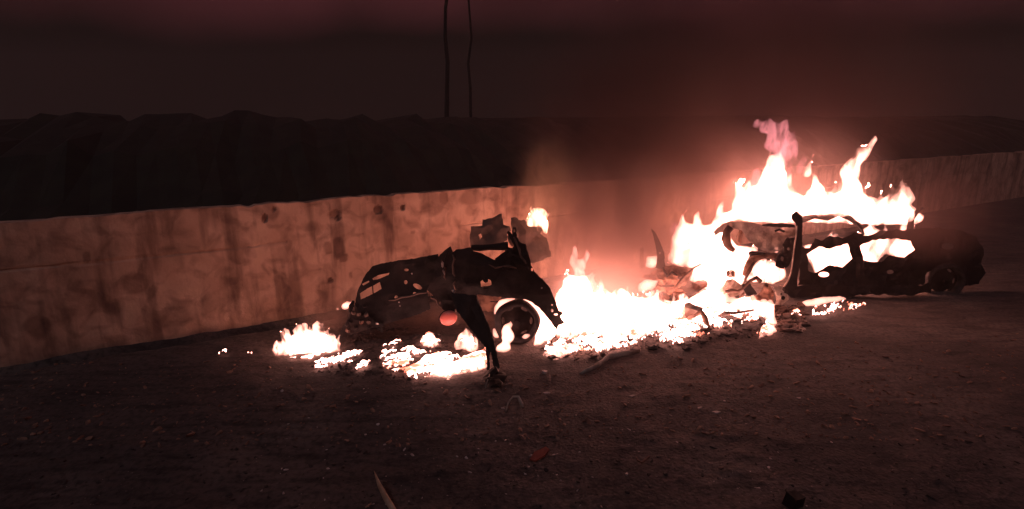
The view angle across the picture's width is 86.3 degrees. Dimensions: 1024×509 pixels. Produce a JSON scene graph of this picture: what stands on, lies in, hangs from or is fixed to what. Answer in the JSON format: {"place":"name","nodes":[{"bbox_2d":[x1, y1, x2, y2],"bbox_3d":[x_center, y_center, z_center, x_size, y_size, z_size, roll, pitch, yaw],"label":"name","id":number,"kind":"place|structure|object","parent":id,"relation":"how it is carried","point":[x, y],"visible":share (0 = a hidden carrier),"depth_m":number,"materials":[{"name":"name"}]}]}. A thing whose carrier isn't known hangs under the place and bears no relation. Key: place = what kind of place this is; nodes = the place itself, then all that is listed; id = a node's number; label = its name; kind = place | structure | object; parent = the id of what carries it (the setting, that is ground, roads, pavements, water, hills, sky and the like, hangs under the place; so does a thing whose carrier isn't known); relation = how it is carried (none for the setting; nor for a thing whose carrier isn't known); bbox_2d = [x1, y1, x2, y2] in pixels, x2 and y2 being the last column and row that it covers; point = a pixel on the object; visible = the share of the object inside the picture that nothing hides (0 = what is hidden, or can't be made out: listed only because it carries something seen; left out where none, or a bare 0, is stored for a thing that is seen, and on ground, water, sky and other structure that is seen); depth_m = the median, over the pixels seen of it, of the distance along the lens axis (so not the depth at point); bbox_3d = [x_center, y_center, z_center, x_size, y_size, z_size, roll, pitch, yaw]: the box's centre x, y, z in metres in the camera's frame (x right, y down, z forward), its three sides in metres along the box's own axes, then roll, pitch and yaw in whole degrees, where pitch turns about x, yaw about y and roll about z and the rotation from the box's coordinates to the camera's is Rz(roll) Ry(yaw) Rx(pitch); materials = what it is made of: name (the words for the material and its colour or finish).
{"place":"outdoors","nodes":[
{"label":"outdoors","id":0,"kind":"place"},
{"bbox_2d":[0,197,1023,508],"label":"ground","id":1,"kind":"structure","parent":0,"point":[934,325],"depth_m":4.82,"materials":[{"name":"soil"}]},
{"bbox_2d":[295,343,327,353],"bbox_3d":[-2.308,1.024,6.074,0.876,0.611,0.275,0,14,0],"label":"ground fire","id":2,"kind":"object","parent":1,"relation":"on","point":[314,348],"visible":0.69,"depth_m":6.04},
{"bbox_2d":[374,471,395,508],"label":"wood splinter","id":3,"kind":"object","parent":1,"relation":"on","point":[387,500],"visible":1,"depth_m":3.62,"materials":[{"name":"brown wood"}]},
{"bbox_2d":[345,326,428,349],"bbox_3d":[-1.503,0.941,6.510,1.048,0.089,0.673,-3,14,-12],"label":"charred debris","id":4,"kind":"object","parent":1,"relation":"on","point":[364,337],"visible":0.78,"depth_m":6.40,"materials":[{"name":"black"}]},
{"bbox_2d":[310,332,484,379],"bbox_3d":[-1.175,1.116,5.820,1.554,0.087,1.230,-12,19,-41],"label":"charred debris","id":5,"kind":"object","parent":1,"relation":"on","point":[348,370],"visible":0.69,"depth_m":5.82,"materials":[{"name":"black"}]},
{"bbox_2d":[314,332,486,378],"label":"glowing embers","id":6,"kind":"object","parent":1,"relation":"on","point":[439,363],"visible":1,"depth_m":5.70},
{"bbox_2d":[336,214,563,387],"bbox_3d":[-0.480,0.277,6.412,2.237,1.448,2.225,8,16,30],"label":"burnt car wreck","id":7,"kind":"object","parent":1,"relation":"on","point":[449,279],"visible":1,"depth_m":6.12,"materials":[{"name":"metal"}]},
{"bbox_2d":[0,151,1023,366],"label":"boundary wall","id":8,"kind":"structure","parent":1,"relation":"on","point":[72,284],"depth_m":7.36,"materials":[{"name":"concrete"}]},
{"bbox_2d":[506,396,524,410],"bbox_3d":[0.014,1.321,4.859,0.186,0.094,0.114,-5,15,-19],"label":"bent wire","id":9,"kind":"object","parent":1,"relation":"on","point":[522,405],"visible":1,"depth_m":4.86,"materials":[{"name":"metal"}]},
{"bbox_2d":[288,281,769,358],"bbox_3d":[0.330,0.775,7.086,6.059,0.065,2.309,-6,15,-24],"label":"ember bed","id":10,"kind":"object","parent":1,"relation":"on","point":[618,315],"visible":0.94,"depth_m":7.09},
{"bbox_2d":[660,302,678,307],"bbox_3d":[2.166,0.699,7.445,0.320,0.167,0.162,-9,17,-32],"label":"charred scrap","id":11,"kind":"object","parent":10,"relation":"on","point":[672,305],"visible":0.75,"depth_m":7.37,"materials":[{"name":"white"}]},
{"bbox_2d":[530,447,549,461],"bbox_3d":[0.209,1.507,4.128,0.182,0.042,0.067,-10,17,-34],"label":"red shard","id":12,"kind":"object","parent":1,"relation":"on","point":[537,455],"visible":1,"depth_m":4.12,"materials":[{"name":"plastic"}]},
{"bbox_2d":[219,300,865,354],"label":"glowing embers","id":13,"kind":"object","parent":1,"relation":"on","point":[600,343],"visible":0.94,"depth_m":6.43},
{"bbox_2d":[687,309,710,328],"bbox_3d":[2.269,0.779,6.644,0.288,0.306,0.180,7,16,27],"label":"bent bar","id":14,"kind":"object","parent":13,"relation":"on","point":[704,316],"visible":0.95,"depth_m":6.56,"materials":[{"name":"brown metal"}]},
{"bbox_2d":[717,309,753,316],"bbox_3d":[2.854,0.752,6.873,0.503,0.142,0.205,-2,14,-7],"label":"bent bar","id":15,"kind":"object","parent":13,"relation":"on","point":[737,312],"visible":0.93,"depth_m":6.83,"materials":[{"name":"metal"}]},
{"bbox_2d":[728,309,755,321],"bbox_3d":[2.971,0.790,7.053,0.190,0.104,0.405,-6,15,-24],"label":"charred scrap","id":16,"kind":"object","parent":13,"relation":"on","point":[744,315],"visible":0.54,"depth_m":6.96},
{"bbox_2d":[259,373,832,506],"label":"pale crumbs","id":17,"kind":"object","parent":1,"relation":"on","point":[282,390],"visible":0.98,"depth_m":4.20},
{"bbox_2d":[579,349,639,374],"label":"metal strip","id":18,"kind":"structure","parent":1,"relation":"on","point":[606,358],"depth_m":5.84,"materials":[{"name":"metal"}]},
{"bbox_2d":[541,315,773,360],"bbox_3d":[1.872,0.958,6.409,3.177,0.092,0.998,-7,16,-26],"label":"charred debris","id":19,"kind":"object","parent":1,"relation":"on","point":[656,346],"visible":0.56,"depth_m":6.27,"materials":[{"name":"black"}]},
{"bbox_2d":[658,292,669,299],"bbox_3d":[2.164,0.602,7.793,0.168,0.134,0.138,0,14,0],"label":"charred lump","id":20,"kind":"object","parent":1,"relation":"on","point":[662,296],"visible":0.94,"depth_m":7.74,"materials":[{"name":"metal"}]},
{"bbox_2d":[641,264,700,294],"bbox_3d":[2.097,0.333,7.357,0.793,0.488,0.240,0,14,0],"label":"collapsed floor pan","id":21,"kind":"object","parent":1,"relation":"on","point":[669,275],"visible":0.98,"depth_m":7.28,"materials":[{"name":"metal"}]},
{"bbox_2d":[640,229,664,268],"bbox_3d":[1.860,-0.063,7.269,0.371,0.630,0.227,8,16,30],"label":"curved mudguard","id":22,"kind":"object","parent":21,"relation":"on","point":[660,263],"visible":0.98,"depth_m":7.20,"materials":[{"name":"metal"}]},
{"bbox_2d":[671,294,683,300],"bbox_3d":[2.363,0.604,7.793,0.131,0.107,0.173,-3,14,-12],"label":"charred lump","id":23,"kind":"object","parent":1,"relation":"on","point":[678,297],"visible":0.87,"depth_m":7.74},
{"bbox_2d":[681,302,702,321],"bbox_3d":[2.287,0.760,6.961,0.262,0.284,0.192,4,15,17],"label":"charred drum","id":24,"kind":"object","parent":1,"relation":"on","point":[689,309],"visible":0.52,"depth_m":6.89,"materials":[{"name":"metal"}]},
{"bbox_2d":[691,280,707,289],"bbox_3d":[2.822,0.476,8.289,0.194,0.222,0.306,-4,14,-14],"label":"charred lump","id":25,"kind":"object","parent":1,"relation":"on","point":[699,284],"visible":0.87,"depth_m":8.17,"materials":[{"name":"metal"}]},
{"bbox_2d":[715,279,741,298],"bbox_3d":[3.124,0.521,7.861,0.418,0.371,0.221,-12,18,-39],"label":"charred block","id":26,"kind":"object","parent":1,"relation":"on","point":[731,284],"depth_m":7.77,"materials":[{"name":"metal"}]},
{"bbox_2d":[771,301,810,333],"bbox_3d":[3.590,0.808,7.012,0.491,0.142,1.207,5,15,20],"label":"charred debris","id":27,"kind":"object","parent":1,"relation":"on","point":[798,323],"visible":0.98,"depth_m":6.99,"materials":[{"name":"metal"}]},
{"bbox_2d":[782,491,805,508],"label":"black block","id":28,"kind":"object","parent":1,"relation":"on","point":[793,499],"depth_m":3.60,"materials":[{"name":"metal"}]},
{"bbox_2d":[714,207,985,305],"bbox_3d":[4.931,0.084,7.613,4.142,1.391,0.860,0,14,0],"label":"burning car wreck","id":29,"kind":"object","parent":1,"relation":"on","point":[926,264],"visible":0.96,"depth_m":7.84,"materials":[{"name":"metal"}]},
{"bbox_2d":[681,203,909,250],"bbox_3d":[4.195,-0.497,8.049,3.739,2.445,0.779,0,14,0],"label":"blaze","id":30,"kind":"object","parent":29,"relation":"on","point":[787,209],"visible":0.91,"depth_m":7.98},
{"bbox_2d":[0,110,1023,220],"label":"hillside","id":31,"kind":"structure","parent":0,"point":[74,164],"depth_m":9.64,"materials":[{"name":"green plant"}]},
{"bbox_2d":[443,0,449,116],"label":"bare tree","id":32,"kind":"object","parent":31,"relation":"on","point":[446,104],"visible":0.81,"depth_m":13.65,"materials":[{"name":"brown plant"}]},
{"bbox_2d":[467,0,472,116],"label":"bare tree","id":33,"kind":"object","parent":31,"relation":"on","point":[469,81],"visible":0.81,"depth_m":14.00,"materials":[{"name":"brown plant"}]},
{"bbox_2d":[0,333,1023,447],"bbox_3d":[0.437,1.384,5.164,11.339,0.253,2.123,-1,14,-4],"label":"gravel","id":34,"kind":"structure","parent":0,"point":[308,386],"depth_m":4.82,"materials":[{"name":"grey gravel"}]},
{"bbox_2d":[0,434,1023,508],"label":"gravel","id":35,"kind":"structure","parent":0,"point":[229,494],"depth_m":3.96,"materials":[{"name":"grey gravel"}]},
{"bbox_2d":[0,0,1023,121],"label":"sky","id":36,"kind":"structure","parent":0,"point":[306,60],"materials":[{"name":"black"}]}
]}

